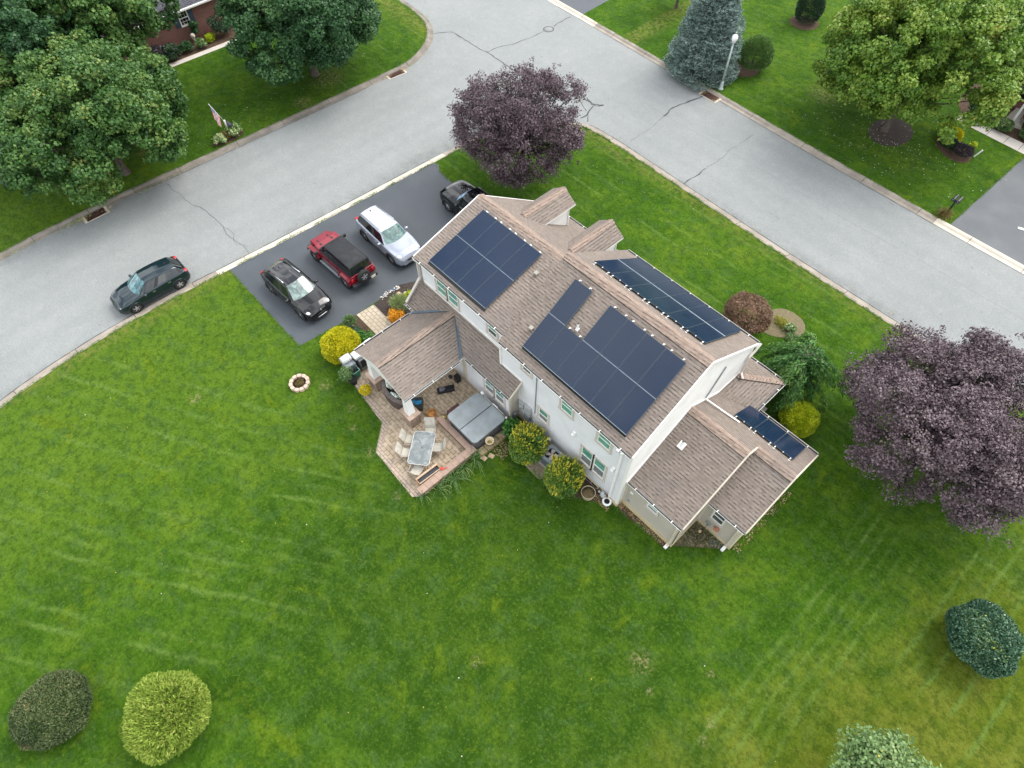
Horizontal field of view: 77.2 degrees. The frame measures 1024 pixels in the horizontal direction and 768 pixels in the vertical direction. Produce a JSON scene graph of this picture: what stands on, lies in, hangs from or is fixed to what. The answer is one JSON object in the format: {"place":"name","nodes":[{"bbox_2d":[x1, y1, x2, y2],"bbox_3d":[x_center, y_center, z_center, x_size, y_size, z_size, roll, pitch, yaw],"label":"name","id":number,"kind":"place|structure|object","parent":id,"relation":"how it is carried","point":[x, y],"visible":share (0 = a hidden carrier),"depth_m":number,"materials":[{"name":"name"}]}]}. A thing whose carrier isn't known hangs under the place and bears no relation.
{"place":"outdoors","nodes":[
{"label":"outdoors","id":0,"kind":"place"},
{"bbox_2d":[0,0,224,87],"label":"brick house","id":1,"kind":"structure","parent":0,"point":[200,12],"depth_m":50.48,"materials":[{"name":"red"}]},
{"bbox_2d":[178,10,190,27],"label":"window","id":2,"kind":"structure","parent":1,"relation":"in","point":[184,19],"depth_m":50.29,"materials":[{"name":"white glass"}]},
{"bbox_2d":[169,40,235,66],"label":"path","id":3,"kind":"structure","parent":0,"point":[191,57],"depth_m":50.34,"materials":[{"name":"concrete"}]},
{"bbox_2d":[0,0,426,252],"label":"lawn","id":4,"kind":"structure","parent":0,"point":[218,80],"depth_m":47.20,"materials":[{"name":"green plant"}]},
{"bbox_2d":[0,25,19,143],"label":"maple tree","id":5,"kind":"object","parent":4,"relation":"on","point":[6,80],"visible":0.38,"depth_m":38.34,"materials":[{"name":"green plant"}]},
{"bbox_2d":[0,0,98,86],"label":"maple tree","id":6,"kind":"object","parent":4,"relation":"on","point":[29,31],"visible":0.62,"depth_m":38.30,"materials":[{"name":"green plant"}]},
{"bbox_2d":[2,0,180,62],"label":"maple tree","id":7,"kind":"object","parent":4,"relation":"on","point":[108,18],"visible":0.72,"depth_m":41.22,"materials":[{"name":"green plant"}]},
{"bbox_2d":[0,29,188,208],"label":"maple tree","id":8,"kind":"object","parent":4,"relation":"on","point":[96,106],"visible":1,"depth_m":36.77,"materials":[{"name":"green plant"}]},
{"bbox_2d":[164,26,234,63],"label":"garden bed","id":9,"kind":"object","parent":4,"relation":"on","point":[221,38],"depth_m":51.22,"materials":[{"name":"soil"}]},
{"bbox_2d":[161,42,182,59],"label":"garden shrub","id":10,"kind":"object","parent":9,"relation":"on","point":[172,51],"visible":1,"depth_m":49.40,"materials":[{"name":"green plant"}]},
{"bbox_2d":[177,40,194,51],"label":"garden shrub","id":11,"kind":"object","parent":9,"relation":"on","point":[184,45],"visible":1,"depth_m":49.99,"materials":[{"name":"green plant"}]},
{"bbox_2d":[206,12,231,33],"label":"garden shrub","id":12,"kind":"object","parent":9,"relation":"on","point":[216,25],"visible":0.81,"depth_m":50.88,"materials":[{"name":"green plant"}]},
{"bbox_2d":[212,130,242,145],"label":"mulch ring","id":13,"kind":"object","parent":4,"relation":"on","point":[232,138],"visible":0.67,"depth_m":44.48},
{"bbox_2d":[224,120,242,136],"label":"hydrangea","id":14,"kind":"object","parent":13,"relation":"on","point":[235,129],"visible":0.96,"depth_m":44.22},
{"bbox_2d":[213,0,382,87],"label":"maple tree","id":15,"kind":"object","parent":4,"relation":"on","point":[336,38],"visible":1,"depth_m":42.88,"materials":[{"name":"green plant"}]},
{"bbox_2d":[230,163,456,344],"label":"driveway","id":16,"kind":"structure","parent":0,"point":[413,202],"depth_m":38.41,"materials":[{"name":"asphalt"}]},
{"bbox_2d":[260,258,331,321],"bbox_3d":[-12.130,-5.409,36.015,4.635,1.739,2.227,38,65,22],"label":"crossover car","id":17,"kind":"object","parent":16,"relation":"on","point":[300,293],"visible":1,"depth_m":35.42,"materials":[{"name":"black paint"}]},
{"bbox_2d":[307,230,377,288],"bbox_3d":[-9.928,-7.432,37.184,2.160,1.820,4.720,-40,65,-22],"label":"off road car","id":18,"kind":"object","parent":16,"relation":"on","point":[349,262],"visible":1,"depth_m":36.35,"materials":[{"name":"red paint"}]},
{"bbox_2d":[355,205,419,265],"bbox_3d":[-7.363,-8.907,38.195,2.227,1.779,4.655,-38,64,-21],"label":"crossover car","id":19,"kind":"object","parent":16,"relation":"on","point":[389,237],"visible":0.96,"depth_m":37.57,"materials":[{"name":"silver metal"}]},
{"bbox_2d":[440,180,490,213],"bbox_3d":[-2.272,-10.975,39.416,2.327,1.870,5.155,-38,64,-21],"label":"suv car","id":20,"kind":"object","parent":16,"relation":"on","point":[457,196],"visible":0.48,"depth_m":39.57,"materials":[{"name":"black paint"}]},
{"bbox_2d":[357,305,391,333],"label":"walkway","id":21,"kind":"structure","parent":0,"point":[374,319],"depth_m":35.74,"materials":[{"name":"stone"}]},
{"bbox_2d":[388,293,407,311],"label":"ornamental grass","id":22,"kind":"object","parent":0,"point":[395,300],"depth_m":35.75,"materials":[{"name":"plant"}]},
{"bbox_2d":[0,126,1023,767],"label":"lawn","id":23,"kind":"structure","parent":0,"point":[200,454],"depth_m":27.84,"materials":[{"name":"green plant"}]},
{"bbox_2d":[8,669,93,751],"bbox_3d":[-17.633,12.457,24.520,3.001,1.651,2.918,-38,64,-21],"label":"yew shrub","id":24,"kind":"object","parent":23,"relation":"on","point":[28,699],"visible":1,"depth_m":24.11,"materials":[{"name":"green plant"}]},
{"bbox_2d":[118,669,212,765],"bbox_3d":[-13.088,12.389,24.154,3.210,2.247,3.380,-38,64,-21],"label":"chartreuse shrub","id":25,"kind":"object","parent":23,"relation":"on","point":[135,730],"visible":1,"depth_m":23.57,"materials":[{"name":"green plant"}]},
{"bbox_2d":[289,374,309,392],"bbox_3d":[-11.073,-0.062,33.404,1.079,0.190,1.068,-38,64,-21],"label":"fire pit","id":26,"kind":"object","parent":23,"relation":"on","point":[293,381],"visible":1,"depth_m":33.36,"materials":[{"name":"stone"}]},
{"bbox_2d":[337,366,352,382],"bbox_3d":[-8.548,-0.361,32.962,0.907,1.246,0.973,-11,58,-7],"label":"shrub","id":27,"kind":"object","parent":23,"relation":"on","point":[345,375],"visible":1,"depth_m":32.66,"materials":[{"name":"green plant"}]},
{"bbox_2d":[337,316,374,366],"bbox_3d":[-8.734,-2.191,34.854,2.670,0.001,2.960,-38,64,-21],"label":"garden bed","id":28,"kind":"object","parent":23,"relation":"on","point":[361,324],"visible":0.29,"depth_m":35.49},
{"bbox_2d":[319,326,360,363],"bbox_3d":[-8.984,-2.051,33.735,2.219,1.751,2.295,-38,64,-21],"label":"golden shrub","id":29,"kind":"object","parent":28,"relation":"on","point":[338,337],"visible":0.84,"depth_m":33.22,"materials":[{"name":"yellow plant"}]},
{"bbox_2d":[357,329,373,343],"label":"perennial plant","id":30,"kind":"object","parent":28,"relation":"on","point":[364,335],"visible":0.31,"depth_m":34.42,"materials":[{"name":"green plant"}]},
{"bbox_3d":[-8.875,-3.095,35.272,0.331,0.300,0.340,-38,64,-21],"label":"flower pot","id":31,"kind":"object","parent":28,"relation":"on","visible":0},
{"bbox_2d":[341,314,357,327],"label":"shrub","id":32,"kind":"object","parent":31,"relation":"in","point":[349,318],"visible":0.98,"depth_m":34.84,"materials":[{"name":"green plant"}]},
{"bbox_2d":[374,281,415,322],"bbox_3d":[-5.517,-4.532,36.328,3.550,0.001,3.570,-38,64,-21],"label":"garden bed","id":33,"kind":"object","parent":23,"relation":"on","point":[383,306],"visible":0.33,"depth_m":36.48,"materials":[{"name":"soil"}]},
{"bbox_2d":[387,308,404,323],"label":"orange mums","id":34,"kind":"object","parent":33,"relation":"on","point":[395,315],"visible":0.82,"depth_m":35.30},
{"bbox_2d":[354,366,505,496],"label":"patio","id":35,"kind":"structure","parent":23,"relation":"on","point":[464,391],"depth_m":32.30,"materials":[{"name":"stone"}]},
{"bbox_2d":[339,338,369,372],"bbox_3d":[-7.925,-1.392,33.590,1.970,1.197,0.840,-38,64,-21],"label":"grill","id":36,"kind":"object","parent":35,"relation":"on","point":[347,360],"visible":0.58,"depth_m":33.12,"materials":[{"name":"grey metal"}]},
{"bbox_2d":[355,380,420,496],"bbox_3d":[-6.596,2.298,31.897,1.175,0.001,8.410,-24,60,-14],"label":"patio border","id":37,"kind":"object","parent":35,"relation":"on","point":[392,467],"visible":0.7,"depth_m":31.34,"materials":[{"name":"stone"}]},
{"bbox_2d":[380,379,414,409],"bbox_3d":[-5.930,0.260,32.752,1.313,0.770,3.148,-24,60,-14],"label":"curved sofa","id":38,"kind":"object","parent":35,"relation":"on","point":[394,402],"visible":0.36,"depth_m":32.26,"materials":[{"name":"grey wicker"}]},
{"bbox_2d":[394,441,409,459],"bbox_3d":[-5.131,3.227,30.701,0.755,0.986,0.654,6,57,5],"label":"patio chair","id":39,"kind":"object","parent":35,"relation":"on","point":[399,449],"visible":0.71,"depth_m":30.69,"materials":[{"name":"beige metal"}]},
{"bbox_2d":[398,427,413,443],"bbox_3d":[-5.003,2.622,31.090,0.755,0.986,0.654,9,58,6],"label":"patio chair","id":40,"kind":"object","parent":35,"relation":"on","point":[403,434],"visible":0.7,"depth_m":31.06,"materials":[{"name":"beige metal"}]},
{"bbox_2d":[406,464,425,477],"bbox_3d":[-4.521,4.075,30.145,0.654,0.986,0.755,19,59,12],"label":"patio chair","id":41,"kind":"object","parent":35,"relation":"on","point":[417,470],"visible":0.92,"depth_m":30.26,"materials":[{"name":"beige metal"}]},
{"bbox_2d":[407,431,435,468],"bbox_3d":[-4.297,3.233,30.845,1.072,0.722,1.792,6,57,5],"label":"patio table","id":42,"kind":"object","parent":35,"relation":"on","point":[421,448],"visible":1,"depth_m":30.53,"materials":[{"name":"grey glass"}]},
{"bbox_2d":[416,463,440,485],"bbox_3d":[-3.933,4.316,30.273,1.240,0.490,0.325,-36,64,-20],"label":"planter box","id":43,"kind":"object","parent":35,"relation":"on","point":[425,476],"visible":0.9,"depth_m":30.14,"materials":[{"name":"brown wood"}]},
{"bbox_2d":[422,417,436,438],"bbox_3d":[-4.020,2.203,31.295,0.654,1.076,0.755,1,57,1],"label":"patio chair","id":44,"kind":"object","parent":35,"relation":"on","point":[429,424],"visible":0.72,"depth_m":31.31,"materials":[{"name":"beige metal"}]},
{"bbox_2d":[432,436,445,455],"bbox_3d":[-3.516,2.990,30.834,0.755,0.986,0.654,-1,57,0],"label":"patio chair","id":45,"kind":"object","parent":35,"relation":"on","point":[438,447],"visible":0.83,"depth_m":30.87,"materials":[{"name":"beige metal"}]},
{"bbox_2d":[417,415,476,494],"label":"patio wall","id":46,"kind":"structure","parent":35,"relation":"on","point":[431,483],"depth_m":30.58,"materials":[{"name":"stone"}]},
{"bbox_2d":[448,391,506,448],"bbox_3d":[-1.673,1.783,31.603,2.250,0.960,2.120,-38,64,-21],"label":"hot tub","id":47,"kind":"object","parent":35,"relation":"on","point":[476,419],"visible":0.99,"depth_m":31.21,"materials":[{"name":"grey plastic"}]},
{"bbox_2d":[477,430,506,455],"bbox_3d":[-0.835,2.827,31.402,1.970,0.228,0.340,-38,64,-21],"label":"stone ledge","id":48,"kind":"object","parent":23,"relation":"on","point":[498,439],"visible":0.77,"depth_m":31.23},
{"bbox_2d":[0,0,1023,550],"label":"grass fringe","id":49,"kind":"object","parent":23,"relation":"on","point":[638,524],"depth_m":38.91,"materials":[{"name":"plant"}]},
{"bbox_2d":[446,56,590,189],"bbox_3d":[0.546,-15.552,38.781,8.757,7.930,8.309,-5,57,-3],"label":"plum tree","id":50,"kind":"object","parent":23,"relation":"on","point":[516,123],"visible":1,"depth_m":37.10,"materials":[{"name":"purple plant"}]},
{"bbox_2d":[506,418,614,505],"bbox_3d":[2.029,4.159,30.619,1.760,0.001,6.450,-38,64,-21],"label":"garden bed","id":51,"kind":"object","parent":23,"relation":"on","point":[585,483],"visible":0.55,"depth_m":30.07,"materials":[{"name":"soil"}]},
{"bbox_2d":[502,416,521,438],"bbox_3d":[0.052,2.178,31.273,1.215,0.894,1.318,-38,64,-21],"label":"hosta plant","id":52,"kind":"object","parent":51,"relation":"on","point":[509,424],"visible":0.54,"depth_m":31.13,"materials":[{"name":"green plant"}]},
{"bbox_2d":[508,421,549,465],"bbox_3d":[0.802,2.771,30.397,1.985,1.923,2.054,2,57,2],"label":"holly shrub","id":53,"kind":"object","parent":51,"relation":"on","point":[533,447],"visible":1,"depth_m":30.00,"materials":[{"name":"green plant"}]},
{"bbox_2d":[526,444,548,478],"bbox_3d":[1.577,3.765,30.873,1.670,0.001,1.650,-38,64,-21],"label":"stone bed","id":54,"kind":"object","parent":51,"relation":"on","point":[538,467],"visible":0.17,"depth_m":30.70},
{"bbox_2d":[539,445,562,467],"bbox_3d":[1.885,3.543,30.545,0.880,0.814,0.920,-40,65,-22],"label":"air conditioner","id":55,"kind":"object","parent":54,"relation":"on","point":[545,460],"visible":0.53,"depth_m":30.30,"materials":[{"name":"metal"}]},
{"bbox_2d":[542,453,586,498],"bbox_3d":[2.403,4.191,29.458,2.127,1.925,2.048,-38,64,-21],"label":"holly shrub","id":56,"kind":"object","parent":51,"relation":"on","point":[571,469],"visible":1,"depth_m":29.07,"materials":[{"name":"green plant"}]},
{"bbox_2d":[581,485,595,500],"bbox_3d":[3.530,5.092,29.791,0.691,0.345,0.689,-38,64,-21],"label":"plant pot","id":57,"kind":"object","parent":51,"relation":"on","point":[587,494],"visible":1,"depth_m":29.72,"materials":[{"name":"brown"}]},
{"bbox_2d":[354,186,818,551],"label":"house","id":58,"kind":"structure","parent":23,"relation":"on","point":[680,459],"depth_m":28.19,"materials":[{"name":"brown tile"}]},
{"bbox_2d":[434,278,447,301],"bbox_3d":[-3.441,-4.652,31.224,0.090,1.120,0.960,-38,64,-21],"label":"window","id":59,"kind":"structure","parent":58,"relation":"in","point":[440,289],"depth_m":31.36,"materials":[{"name":"teal glass"}]},
{"bbox_2d":[446,288,459,311],"bbox_3d":[-2.855,-4.121,30.873,0.090,1.120,0.970,-38,64,-21],"label":"window","id":60,"kind":"structure","parent":58,"relation":"in","point":[453,300],"depth_m":30.97,"materials":[{"name":"teal glass"}]},
{"bbox_2d":[428,210,541,311],"bbox_3d":[-1.278,-5.896,30.106,3.725,1.168,4.080,-38,64,-21],"label":"solar array","id":61,"kind":"object","parent":58,"relation":"on","point":[483,260],"visible":1,"depth_m":29.98,"materials":[{"name":"blue glass"}]},
{"bbox_2d":[536,404,549,426],"bbox_3d":[1.451,1.481,29.915,0.090,1.080,0.820,-38,64,-21],"label":"window","id":62,"kind":"structure","parent":58,"relation":"in","point":[542,415],"depth_m":29.93,"materials":[{"name":"teal glass"}]},
{"bbox_2d":[558,398,574,420],"bbox_3d":[2.334,0.995,27.348,0.090,1.100,0.900,-38,64,-21],"label":"window","id":63,"kind":"structure","parent":58,"relation":"in","point":[568,411],"depth_m":27.53,"materials":[{"name":"teal glass"}]},
{"bbox_2d":[578,443,594,469],"bbox_3d":[3.353,3.293,28.917,0.090,1.510,0.870,-38,64,-21],"label":"window","id":64,"kind":"structure","parent":58,"relation":"in","point":[586,456],"depth_m":28.93,"materials":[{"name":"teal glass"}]},
{"bbox_2d":[590,456,607,482],"bbox_3d":[3.871,3.762,28.608,0.090,1.510,0.880,-38,64,-21],"label":"window","id":65,"kind":"structure","parent":58,"relation":"in","point":[599,468],"depth_m":28.61,"materials":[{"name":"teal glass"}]},
{"bbox_2d":[594,431,612,454],"bbox_3d":[3.808,2.347,26.493,0.090,1.120,0.930,-38,64,-21],"label":"window","id":66,"kind":"structure","parent":58,"relation":"in","point":[599,439],"depth_m":26.67,"materials":[{"name":"teal glass"}]},
{"bbox_2d":[522,279,685,436],"bbox_3d":[3.656,-1.221,26.434,3.269,2.180,6.000,-38,64,-21],"label":"solar array","id":67,"kind":"object","parent":58,"relation":"on","point":[560,341],"visible":1,"depth_m":26.18,"materials":[{"name":"blue glass"}]},
{"bbox_2d":[593,258,741,343],"bbox_3d":[6.879,-3.841,28.349,3.622,2.312,6.120,-38,64,-21],"label":"solar array","id":68,"kind":"object","parent":58,"relation":"attached to","point":[697,318],"visible":1,"depth_m":28.18,"materials":[{"name":"blue glass"}]},
{"bbox_2d":[709,510,726,528],"bbox_3d":[8.865,5.750,27.518,0.090,1.000,0.718,-38,64,-21],"label":"window","id":69,"kind":"structure","parent":58,"relation":"in","point":[715,517],"depth_m":27.66,"materials":[{"name":"white glass"}]},
{"bbox_2d":[734,405,805,460],"bbox_3d":[11.296,2.104,28.132,1.810,1.117,2.980,-38,64,-21],"label":"solar array","id":70,"kind":"object","parent":58,"relation":"attached to","point":[787,444],"visible":1,"depth_m":28.10,"materials":[{"name":"blue glass"}]},
{"bbox_2d":[492,439,789,553],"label":"dry leaves","id":71,"kind":"object","parent":23,"relation":"on","point":[620,506],"visible":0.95,"depth_m":29.49,"materials":[{"name":"beige plant"}]},
{"bbox_2d":[618,504,669,548],"bbox_3d":[5.949,6.446,29.091,0.440,0.001,2.990,-38,64,-21],"label":"stone bed","id":72,"kind":"object","parent":23,"relation":"on","point":[634,516],"visible":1,"depth_m":29.19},
{"bbox_2d":[673,521,726,548],"bbox_3d":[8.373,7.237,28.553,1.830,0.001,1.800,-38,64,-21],"label":"garden bed","id":73,"kind":"object","parent":23,"relation":"on","point":[694,540],"visible":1,"depth_m":28.70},
{"bbox_2d":[723,290,772,334],"bbox_3d":[12.575,-3.755,34.308,2.619,2.001,2.741,-38,64,-21],"label":"japanese maple","id":74,"kind":"object","parent":23,"relation":"on","point":[762,311],"visible":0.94,"depth_m":33.76,"materials":[{"name":"brown plant"}]},
{"bbox_2d":[763,308,804,337],"bbox_3d":[14.875,-3.241,35.244,2.344,0.001,2.226,-38,64,-21],"label":"rock bed","id":75,"kind":"object","parent":23,"relation":"on","point":[774,329],"visible":0.68,"depth_m":35.26,"materials":[{"name":"gravel"}]},
{"bbox_2d":[753,331,845,415],"bbox_3d":[13.868,-0.639,31.544,4.562,3.561,4.000,-10,58,-6],"label":"weeping cedar","id":76,"kind":"object","parent":23,"relation":"on","point":[793,365],"visible":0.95,"depth_m":30.46,"materials":[{"name":"green plant"}]},
{"bbox_2d":[778,401,820,437],"bbox_3d":[13.933,1.615,31.112,1.938,1.710,1.984,-38,64,-21],"label":"golden shrub","id":77,"kind":"object","parent":23,"relation":"on","point":[795,423],"visible":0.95,"depth_m":30.63,"materials":[{"name":"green plant"}]},
{"bbox_2d":[828,722,941,767],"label":"young tree","id":78,"kind":"object","parent":23,"relation":"on","point":[879,750],"visible":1,"depth_m":21.77,"materials":[{"name":"green plant"}]},
{"bbox_2d":[824,318,1023,547],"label":"plum tree","id":79,"kind":"object","parent":23,"relation":"on","point":[963,429],"visible":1,"depth_m":26.36,"materials":[{"name":"purple plant"}]},
{"bbox_2d":[945,598,1023,678],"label":"evergreen shrub","id":80,"kind":"object","parent":23,"relation":"on","point":[999,624],"visible":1,"depth_m":24.70,"materials":[{"name":"green plant"}]},
{"bbox_2d":[0,0,1023,399],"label":"road","id":81,"kind":"structure","parent":0,"point":[890,258],"depth_m":41.45,"materials":[{"name":"asphalt"}]},
{"bbox_2d":[0,289,178,400],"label":"crack","id":82,"kind":"object","parent":81,"relation":"on","point":[82,344],"visible":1,"depth_m":35.09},
{"bbox_2d":[82,206,109,222],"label":"storm drain","id":83,"kind":"object","parent":81,"relation":"on","point":[98,213],"visible":1,"depth_m":40.73,"materials":[{"name":"metal"}]},
{"bbox_2d":[110,256,190,313],"bbox_3d":[-20.743,-5.710,36.590,4.315,1.507,2.187,-38,64,-21],"label":"hatchback car","id":84,"kind":"object","parent":81,"relation":"on","point":[138,291],"visible":1,"depth_m":36.14,"materials":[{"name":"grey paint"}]},
{"bbox_2d":[0,0,433,260],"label":"kerb","id":85,"kind":"structure","parent":81,"relation":"on","point":[419,54],"depth_m":44.18,"materials":[{"name":"concrete"}]},
{"bbox_2d":[192,160,427,282],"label":"crack","id":86,"kind":"object","parent":81,"relation":"on","point":[313,220],"visible":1,"depth_m":40.21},
{"bbox_2d":[0,122,1023,408],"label":"kerb","id":87,"kind":"structure","parent":81,"relation":"on","point":[368,194],"depth_m":38.32,"materials":[{"name":"concrete"}]},
{"bbox_2d":[589,124,924,339],"bbox_3d":[19.101,-5.558,36.837,0.276,0.001,40.940,-37,64,-21],"label":"kerb","id":88,"kind":"object","parent":81,"relation":"on","point":[754,230],"visible":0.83,"depth_m":39.15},
{"bbox_2d":[548,0,1023,273],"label":"kerb","id":89,"kind":"structure","parent":81,"relation":"on","point":[961,235],"depth_m":42.89,"materials":[{"name":"concrete"}]},
{"bbox_2d":[557,6,1023,274],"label":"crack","id":90,"kind":"object","parent":81,"relation":"on","point":[807,152],"visible":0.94,"depth_m":42.94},
{"bbox_2d":[559,0,607,13],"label":"driveway","id":91,"kind":"structure","parent":0,"point":[583,6],"depth_m":53.88,"materials":[{"name":"concrete"}]},
{"bbox_2d":[562,0,1023,233],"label":"lawn","id":92,"kind":"structure","parent":0,"point":[781,89],"depth_m":45.57,"materials":[{"name":"green plant"}]},
{"bbox_2d":[662,0,745,91],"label":"spruce tree","id":93,"kind":"object","parent":92,"relation":"on","point":[702,46],"visible":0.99,"depth_m":45.61,"materials":[{"name":"green plant"}]},
{"bbox_2d":[718,32,737,89],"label":"street lamp","id":94,"kind":"object","parent":92,"relation":"on","point":[734,38],"visible":1,"depth_m":45.28,"materials":[{"name":"metal"}]},
{"bbox_2d":[734,62,759,76],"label":"mulch ring","id":95,"kind":"object","parent":92,"relation":"on","point":[746,72],"visible":0.38,"depth_m":48.33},
{"bbox_2d":[737,34,774,70],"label":"globe shrub","id":96,"kind":"object","parent":95,"relation":"on","point":[761,46],"visible":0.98,"depth_m":46.88,"materials":[{"name":"green plant"}]},
{"bbox_2d":[790,15,818,29],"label":"mulch ring","id":97,"kind":"object","parent":92,"relation":"on","point":[798,25],"visible":0.76,"depth_m":51.81,"materials":[{"name":"soil"}]},
{"bbox_2d":[794,0,825,24],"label":"conical shrub","id":98,"kind":"object","parent":97,"relation":"on","point":[818,7],"visible":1,"depth_m":50.83,"materials":[{"name":"green plant"}]},
{"bbox_2d":[869,118,912,145],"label":"mulch ring","id":99,"kind":"object","parent":92,"relation":"on","point":[898,132],"visible":0.93,"depth_m":44.17,"materials":[{"name":"soil"}]},
{"bbox_2d":[810,0,1023,144],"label":"maple tree","id":100,"kind":"object","parent":99,"relation":"on","point":[902,50],"visible":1,"depth_m":37.90,"materials":[{"name":"green plant"}]},
{"bbox_2d":[933,206,954,221],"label":"ornamental grass","id":101,"kind":"object","parent":92,"relation":"on","point":[946,210],"depth_m":39.47,"materials":[{"name":"orange plant"}]},
{"bbox_2d":[936,136,971,162],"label":"garden bed","id":102,"kind":"object","parent":92,"relation":"on","point":[951,154],"visible":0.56,"depth_m":42.90,"materials":[{"name":"soil"}]},
{"bbox_2d":[954,142,974,157],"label":"shrub","id":103,"kind":"object","parent":102,"relation":"on","point":[962,146],"visible":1,"depth_m":42.38,"materials":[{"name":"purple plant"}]},
{"bbox_2d":[958,84,1023,142],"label":"garden bed","id":104,"kind":"object","parent":92,"relation":"on","point":[1013,133],"depth_m":45.06,"materials":[{"name":"soil"}]},
{"bbox_2d":[994,117,1014,131],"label":"variegated shrub","id":105,"kind":"object","parent":104,"relation":"on","point":[1008,123],"visible":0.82,"depth_m":43.76,"materials":[{"name":"green plant"}]},
{"bbox_2d":[1007,86,1023,129],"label":"neighbour house","id":106,"kind":"structure","parent":92,"relation":"on","point":[1016,115],"depth_m":44.78,"materials":[{"name":"grey brick"}]},
{"bbox_2d":[950,159,1023,264],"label":"driveway","id":107,"kind":"structure","parent":0,"point":[993,217],"depth_m":39.61,"materials":[{"name":"asphalt"}]},
{"bbox_2d":[958,117,1023,153],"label":"sidewalk","id":108,"kind":"structure","parent":0,"point":[1002,138],"depth_m":43.75,"materials":[{"name":"concrete"}]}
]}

